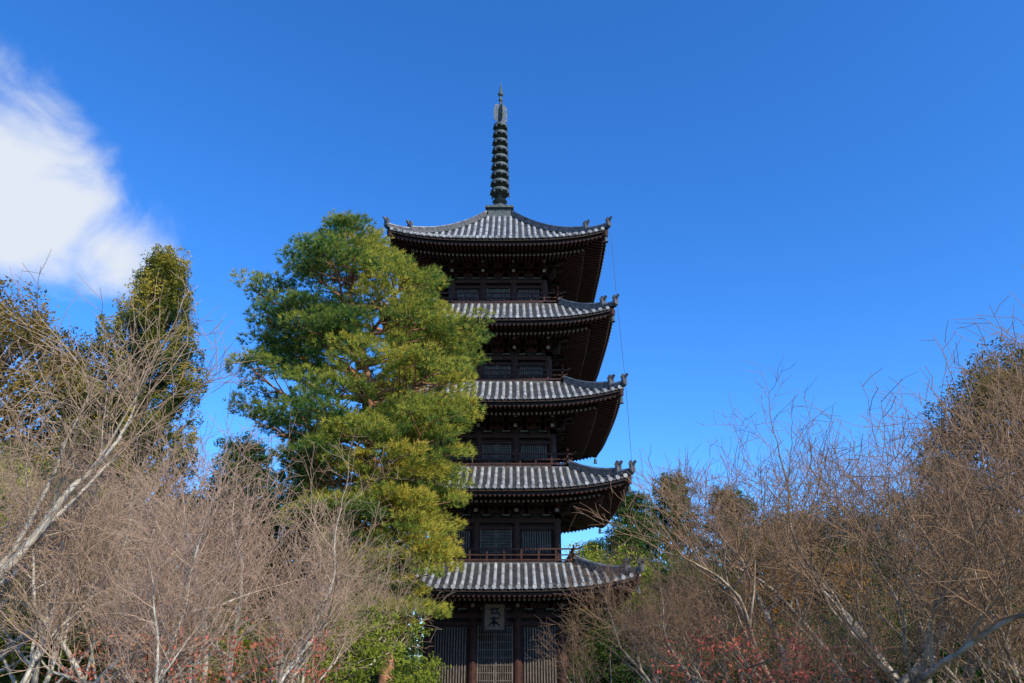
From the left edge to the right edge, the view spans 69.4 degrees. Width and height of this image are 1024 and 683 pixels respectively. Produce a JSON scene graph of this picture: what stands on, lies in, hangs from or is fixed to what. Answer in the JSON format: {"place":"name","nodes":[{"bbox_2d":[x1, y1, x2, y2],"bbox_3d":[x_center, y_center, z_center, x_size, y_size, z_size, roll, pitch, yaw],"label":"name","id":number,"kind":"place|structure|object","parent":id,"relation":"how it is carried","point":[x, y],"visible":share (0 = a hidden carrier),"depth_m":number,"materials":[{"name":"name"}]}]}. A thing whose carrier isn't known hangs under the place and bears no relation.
{"place":"outdoors","nodes":[
{"label":"outdoors","id":0,"kind":"place"},
{"bbox_2d":[0,0,1023,656],"label":"sky","id":1,"kind":"structure","parent":0,"point":[821,187],"materials":[{"name":"blue"}]},
{"bbox_3d":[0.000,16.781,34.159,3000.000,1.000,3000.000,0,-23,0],"label":"ground","id":2,"kind":"structure","parent":0,"visible":0},
{"bbox_2d":[0,661,25,682],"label":"evergreen shrub","id":3,"kind":"object","parent":2,"relation":"on","point":[2,679],"visible":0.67,"depth_m":14.50,"materials":[{"name":"green plant"}]},
{"bbox_2d":[0,439,91,645],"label":"tree","id":4,"kind":"object","parent":2,"relation":"on","point":[47,462],"visible":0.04,"depth_m":27.05,"materials":[{"name":"brown plant"}]},
{"bbox_2d":[0,478,92,676],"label":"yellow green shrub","id":5,"kind":"object","parent":2,"relation":"on","point":[18,587],"visible":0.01,"depth_m":21.65,"materials":[{"name":"green plant"}]},
{"bbox_2d":[0,276,114,489],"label":"olive leaved tree","id":6,"kind":"object","parent":2,"relation":"on","point":[20,331],"visible":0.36,"depth_m":30.51,"materials":[{"name":"green plant"}]},
{"bbox_2d":[0,452,124,682],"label":"tree","id":7,"kind":"object","parent":2,"relation":"on","point":[13,635],"visible":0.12,"depth_m":17.29,"materials":[{"name":"brown plant"}]},
{"bbox_2d":[0,471,133,677],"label":"tree","id":8,"kind":"object","parent":2,"relation":"on","point":[83,517],"visible":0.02,"depth_m":24.50,"materials":[{"name":"brown plant"}]},
{"bbox_2d":[0,461,134,682],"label":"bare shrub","id":9,"kind":"object","parent":2,"relation":"on","point":[17,667],"visible":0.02,"depth_m":20.13,"materials":[{"name":"brown plant"}]},
{"bbox_2d":[36,380,150,492],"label":"evergreen pine tree","id":10,"kind":"object","parent":2,"relation":"on","point":[83,429],"depth_m":33.36,"materials":[{"name":"green plant"}]},
{"bbox_2d":[0,371,187,682],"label":"bare cherry tree","id":11,"kind":"object","parent":2,"relation":"on","point":[35,677],"visible":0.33,"depth_m":12.73,"materials":[{"name":"brown plant"}]},
{"bbox_2d":[23,638,166,682],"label":"red leaved shrub","id":12,"kind":"object","parent":2,"relation":"on","point":[88,679],"visible":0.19,"depth_m":15.38,"materials":[{"name":"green plant"}]},
{"bbox_2d":[0,390,232,672],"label":"bare cherry tree","id":13,"kind":"object","parent":2,"relation":"on","point":[12,664],"visible":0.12,"depth_m":15.51,"materials":[{"name":"brown plant"}]},
{"bbox_2d":[29,243,209,653],"bbox_3d":[-15.911,5.030,30.457,6.960,20.544,6.616,9,-25,-21],"label":"cedar tree","id":14,"kind":"object","parent":2,"relation":"on","point":[164,262],"visible":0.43,"depth_m":31.57,"materials":[{"name":"green plant"}]},
{"bbox_2d":[13,596,245,682],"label":"evergreen shrub","id":15,"kind":"object","parent":2,"relation":"on","point":[63,663],"visible":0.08,"depth_m":17.17,"materials":[{"name":"green plant"}]},
{"bbox_2d":[0,249,279,586],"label":"bare cherry tree","id":16,"kind":"object","parent":2,"relation":"on","point":[59,463],"visible":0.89,"depth_m":11.15,"materials":[{"name":"brown plant"}]},
{"bbox_2d":[50,616,257,682],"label":"red leaved shrub","id":17,"kind":"object","parent":2,"relation":"on","point":[134,671],"visible":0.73,"depth_m":8.26,"materials":[{"name":"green plant"}]},
{"bbox_2d":[59,556,253,682],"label":"bare tree","id":18,"kind":"object","parent":2,"relation":"on","point":[135,626],"visible":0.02,"depth_m":19.50,"materials":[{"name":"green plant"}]},
{"bbox_2d":[0,387,354,682],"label":"bare cherry tree","id":19,"kind":"object","parent":2,"relation":"on","point":[29,673],"visible":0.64,"depth_m":9.93,"materials":[{"name":"brown plant"}]},
{"bbox_2d":[0,387,375,682],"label":"bare cherry tree","id":20,"kind":"object","parent":2,"relation":"on","point":[34,593],"visible":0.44,"depth_m":10.58,"materials":[{"name":"brown plant"}]},
{"bbox_2d":[115,618,263,682],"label":"evergreen shrub","id":21,"kind":"object","parent":2,"relation":"on","point":[222,645],"visible":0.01,"depth_m":21.99,"materials":[{"name":"green plant"}]},
{"bbox_2d":[119,477,295,638],"bbox_3d":[-11.847,9.756,27.483,7.629,9.199,7.119,0,-23,0],"label":"tree","id":22,"kind":"object","parent":2,"relation":"on","point":[256,506],"visible":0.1,"depth_m":27.69,"materials":[{"name":"brown plant"}]},
{"bbox_2d":[0,423,416,682],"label":"bare cherry tree","id":23,"kind":"object","parent":2,"relation":"on","point":[334,575],"visible":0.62,"depth_m":9.94,"materials":[{"name":"brown plant"}]},
{"bbox_2d":[70,489,375,682],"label":"bare cherry tree","id":24,"kind":"object","parent":2,"relation":"on","point":[166,655],"visible":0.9,"depth_m":8.53,"materials":[{"name":"brown plant"}]},
{"bbox_2d":[0,376,455,682],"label":"bare cherry tree","id":25,"kind":"object","parent":2,"relation":"on","point":[356,578],"visible":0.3,"depth_m":14.49,"materials":[{"name":"brown plant"}]},
{"bbox_2d":[166,616,300,682],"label":"evergreen shrub","id":26,"kind":"object","parent":2,"relation":"on","point":[218,656],"visible":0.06,"depth_m":17.68,"materials":[{"name":"green plant"}]},
{"bbox_2d":[177,431,295,620],"bbox_3d":[-12.470,10.048,32.422,6.421,12.554,6.559,-11,-25,23],"label":"evergreen pine tree","id":27,"kind":"object","parent":2,"relation":"on","point":[262,456],"visible":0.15,"depth_m":33.88,"materials":[{"name":"green plant"}]},
{"bbox_2d":[164,617,343,682],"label":"red leaved shrub","id":28,"kind":"object","parent":2,"relation":"on","point":[271,658],"visible":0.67,"depth_m":8.88,"materials":[{"name":"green plant"}]},
{"bbox_2d":[197,622,372,682],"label":"clipped shrub","id":29,"kind":"object","parent":2,"relation":"on","point":[225,650],"visible":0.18,"depth_m":14.21,"materials":[{"name":"green plant"}]},
{"bbox_2d":[231,454,338,621],"bbox_3d":[-9.766,10.826,34.255,6.421,12.554,6.559,0,-23,1],"label":"evergreen pine tree","id":30,"kind":"object","parent":2,"relation":"on","point":[312,482],"visible":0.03,"depth_m":35.09,"materials":[{"name":"green plant"}]},
{"bbox_2d":[243,507,373,665],"bbox_3d":[-7.977,10.604,29.180,5.998,8.897,6.427,-10,-25,22],"label":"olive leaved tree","id":31,"kind":"object","parent":2,"relation":"on","point":[300,537],"visible":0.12,"depth_m":28.97,"materials":[{"name":"green plant"}]},
{"bbox_2d":[233,593,451,682],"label":"clipped shrub","id":32,"kind":"object","parent":2,"relation":"on","point":[370,652],"visible":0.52,"depth_m":13.41,"materials":[{"name":"green plant"}]},
{"bbox_2d":[221,208,496,682],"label":"pine tree","id":33,"kind":"object","parent":2,"relation":"on","point":[331,325],"visible":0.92,"depth_m":23.59,"materials":[{"name":"green plant"}]},
{"bbox_2d":[311,627,426,682],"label":"evergreen shrub","id":34,"kind":"object","parent":2,"relation":"on","point":[395,668],"visible":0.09,"depth_m":25.71,"materials":[{"name":"green plant"}]},
{"bbox_2d":[346,614,418,680],"bbox_3d":[-8.832,16.137,37.390,7.832,5.774,7.358,17,-28,-34],"label":"evergreen shrub","id":35,"kind":"object","parent":2,"relation":"on","point":[394,652],"visible":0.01,"depth_m":37.50,"materials":[{"name":"green plant"}]},
{"bbox_2d":[360,612,423,682],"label":"evergreen shrub","id":36,"kind":"object","parent":2,"relation":"on","point":[421,629],"visible":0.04,"depth_m":36.75,"materials":[{"name":"green plant"}]},
{"bbox_2d":[358,82,645,682],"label":"five story pagoda","id":37,"kind":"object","parent":2,"relation":"on","point":[552,404],"visible":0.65,"depth_m":35.59,"materials":[{"name":"wood"}]},
{"bbox_2d":[566,536,616,665],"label":"evergreen pine tree","id":38,"kind":"object","parent":2,"relation":"on","point":[599,543],"visible":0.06,"depth_m":49.89,"materials":[{"name":"green plant"}]},
{"bbox_2d":[238,563,976,682],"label":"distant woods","id":39,"kind":"object","parent":2,"relation":"on","point":[423,638],"depth_m":71.55,"materials":[{"name":"green plant"}]},
{"bbox_2d":[566,609,665,682],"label":"evergreen shrub","id":40,"kind":"object","parent":2,"relation":"on","point":[602,646],"visible":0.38,"depth_m":37.47,"materials":[{"name":"green plant"}]},
{"bbox_2d":[566,539,678,682],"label":"yellow green shrub","id":41,"kind":"object","parent":2,"relation":"on","point":[592,555],"visible":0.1,"depth_m":42.90,"materials":[{"name":"green plant"}]},
{"bbox_2d":[587,523,679,682],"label":"evergreen pine tree","id":42,"kind":"object","parent":2,"relation":"on","point":[635,541],"visible":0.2,"depth_m":46.07,"materials":[{"name":"green plant"}]},
{"bbox_2d":[589,603,682,682],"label":"evergreen shrub","id":43,"kind":"object","parent":2,"relation":"on","point":[619,672],"visible":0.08,"depth_m":38.12,"materials":[{"name":"green plant"}]},
{"bbox_2d":[525,581,769,682],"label":"bare cherry tree","id":44,"kind":"object","parent":2,"relation":"on","point":[573,670],"visible":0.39,"depth_m":16.34,"materials":[{"name":"brown plant"}]},
{"bbox_2d":[600,490,697,635],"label":"evergreen pine tree","id":45,"kind":"object","parent":2,"relation":"on","point":[624,519],"visible":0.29,"depth_m":54.27,"materials":[{"name":"green plant"}]},
{"bbox_2d":[631,644,734,682],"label":"evergreen shrub","id":46,"kind":"object","parent":2,"relation":"on","point":[677,663],"visible":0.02,"depth_m":27.39,"materials":[{"name":"green plant"}]},
{"bbox_2d":[635,469,734,637],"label":"broadleaf tree","id":47,"kind":"object","parent":2,"relation":"on","point":[661,516],"visible":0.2,"depth_m":58.47,"materials":[{"name":"green plant"}]},
{"bbox_2d":[623,636,752,682],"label":"evergreen shrub","id":48,"kind":"object","parent":2,"relation":"on","point":[668,677],"visible":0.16,"depth_m":21.63,"materials":[{"name":"green plant"}]},
{"bbox_2d":[545,492,847,682],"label":"bare cherry tree","id":49,"kind":"object","parent":2,"relation":"on","point":[607,602],"visible":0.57,"depth_m":13.63,"materials":[{"name":"brown plant"}]},
{"bbox_2d":[644,551,762,663],"bbox_3d":[9.808,14.564,37.217,6.539,7.885,6.102,3,-23,-8],"label":"evergreen broadleaf tree","id":50,"kind":"object","parent":2,"relation":"on","point":[665,571],"visible":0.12,"depth_m":37.63,"materials":[{"name":"green plant"}]},
{"bbox_2d":[686,483,769,636],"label":"tree","id":51,"kind":"object","parent":2,"relation":"on","point":[741,498],"visible":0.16,"depth_m":56.77,"materials":[{"name":"green plant"}]},
{"bbox_2d":[651,615,841,682],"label":"red leaved shrub","id":52,"kind":"object","parent":2,"relation":"on","point":[741,670],"visible":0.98,"depth_m":8.68,"materials":[{"name":"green plant"}]},
{"bbox_2d":[680,619,844,682],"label":"evergreen shrub","id":53,"kind":"object","parent":2,"relation":"on","point":[760,649],"visible":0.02,"depth_m":23.62,"materials":[{"name":"green plant"}]},
{"bbox_2d":[719,530,839,642],"bbox_3d":[12.515,12.752,33.678,6.094,8.437,5.688,4,-23,-9],"label":"olive leaved tree","id":54,"kind":"object","parent":2,"relation":"on","point":[757,573],"visible":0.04,"depth_m":34.22,"materials":[{"name":"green plant"}]},
{"bbox_2d":[607,514,958,682],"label":"bare cherry tree","id":55,"kind":"object","parent":2,"relation":"on","point":[694,669],"visible":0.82,"depth_m":10.90,"materials":[{"name":"brown plant"}]},
{"bbox_2d":[727,504,855,625],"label":"olive leaved tree","id":56,"kind":"object","parent":2,"relation":"on","point":[770,602],"visible":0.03,"depth_m":42.04,"materials":[{"name":"green plant"}]},
{"bbox_2d":[568,318,1023,682],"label":"bare cherry tree","id":57,"kind":"object","parent":2,"relation":"on","point":[970,672],"visible":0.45,"depth_m":14.60,"materials":[{"name":"brown plant"}]},
{"bbox_2d":[728,643,871,682],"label":"red leaved shrub","id":58,"kind":"object","parent":2,"relation":"on","point":[795,667],"visible":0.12,"depth_m":14.13,"materials":[{"name":"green plant"}]},
{"bbox_2d":[728,628,894,682],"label":"red leaved shrub","id":59,"kind":"object","parent":2,"relation":"on","point":[807,667],"visible":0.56,"depth_m":9.46,"materials":[{"name":"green plant"}]},
{"bbox_2d":[602,408,1023,682],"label":"bare cherry tree","id":60,"kind":"object","parent":2,"relation":"on","point":[734,593],"visible":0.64,"depth_m":11.63,"materials":[{"name":"brown plant"}]},
{"bbox_2d":[733,613,913,682],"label":"evergreen shrub","id":61,"kind":"object","parent":2,"relation":"on","point":[903,671],"visible":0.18,"depth_m":19.13,"materials":[{"name":"green plant"}]},
{"bbox_2d":[767,498,893,643],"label":"evergreen broadleaf tree","id":62,"kind":"object","parent":2,"relation":"on","point":[841,525],"visible":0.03,"depth_m":47.16,"materials":[{"name":"green plant"}]},
{"bbox_2d":[751,546,911,682],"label":"orange maple tree","id":63,"kind":"object","parent":2,"relation":"on","point":[834,589],"visible":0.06,"depth_m":28.40,"materials":[{"name":"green plant"}]},
{"bbox_2d":[694,358,1023,682],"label":"bare cherry tree","id":64,"kind":"object","parent":2,"relation":"on","point":[831,598],"visible":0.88,"depth_m":8.43,"materials":[{"name":"brown plant"}]},
{"bbox_2d":[795,532,939,680],"bbox_3d":[14.848,11.743,30.570,6.102,7.885,6.539,-4,-23,10],"label":"evergreen broadleaf tree","id":65,"kind":"object","parent":2,"relation":"on","point":[885,573],"visible":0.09,"depth_m":31.09,"materials":[{"name":"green plant"}]},
{"bbox_2d":[773,590,1008,682],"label":"evergreen shrub","id":66,"kind":"object","parent":2,"relation":"on","point":[868,628],"visible":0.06,"depth_m":21.78,"materials":[{"name":"green plant"}]},
{"bbox_2d":[763,419,1023,682],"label":"bare cherry tree","id":67,"kind":"object","parent":2,"relation":"on","point":[998,651],"visible":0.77,"depth_m":7.50,"materials":[{"name":"brown plant"}]},
{"bbox_2d":[770,264,1023,678],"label":"bare cherry tree","id":68,"kind":"object","parent":2,"relation":"on","point":[1015,478],"visible":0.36,"depth_m":10.93,"materials":[{"name":"brown plant"}]},
{"bbox_2d":[850,479,1022,620],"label":"evergreen broadleaf tree","id":69,"kind":"object","parent":2,"relation":"on","point":[922,526],"visible":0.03,"depth_m":34.37,"materials":[{"name":"green plant"}]},
{"bbox_2d":[868,553,1012,682],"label":"orange maple tree","id":70,"kind":"object","parent":2,"relation":"on","point":[930,596],"depth_m":25.43,"materials":[{"name":"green plant"}]},
{"bbox_2d":[862,581,1023,682],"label":"evergreen shrub","id":71,"kind":"object","parent":2,"relation":"on","point":[977,672],"visible":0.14,"depth_m":16.87,"materials":[{"name":"green plant"}]},
{"bbox_2d":[878,357,1023,647],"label":"bare cherry tree","id":72,"kind":"object","parent":2,"relation":"on","point":[981,493],"visible":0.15,"depth_m":13.74,"materials":[{"name":"brown plant"}]},
{"bbox_2d":[903,353,1023,578],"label":"olive leaved tree","id":73,"kind":"object","parent":2,"relation":"on","point":[988,379],"visible":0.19,"depth_m":35.55,"materials":[{"name":"green plant"}]},
{"bbox_2d":[904,589,1023,682],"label":"evergreen shrub","id":74,"kind":"object","parent":2,"relation":"on","point":[985,662],"visible":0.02,"depth_m":19.23,"materials":[{"name":"green plant"}]},
{"bbox_2d":[920,335,1023,573],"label":"olive leaved tree","id":75,"kind":"object","parent":2,"relation":"on","point":[1016,353],"visible":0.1,"depth_m":41.56,"materials":[{"name":"green plant"}]}
]}

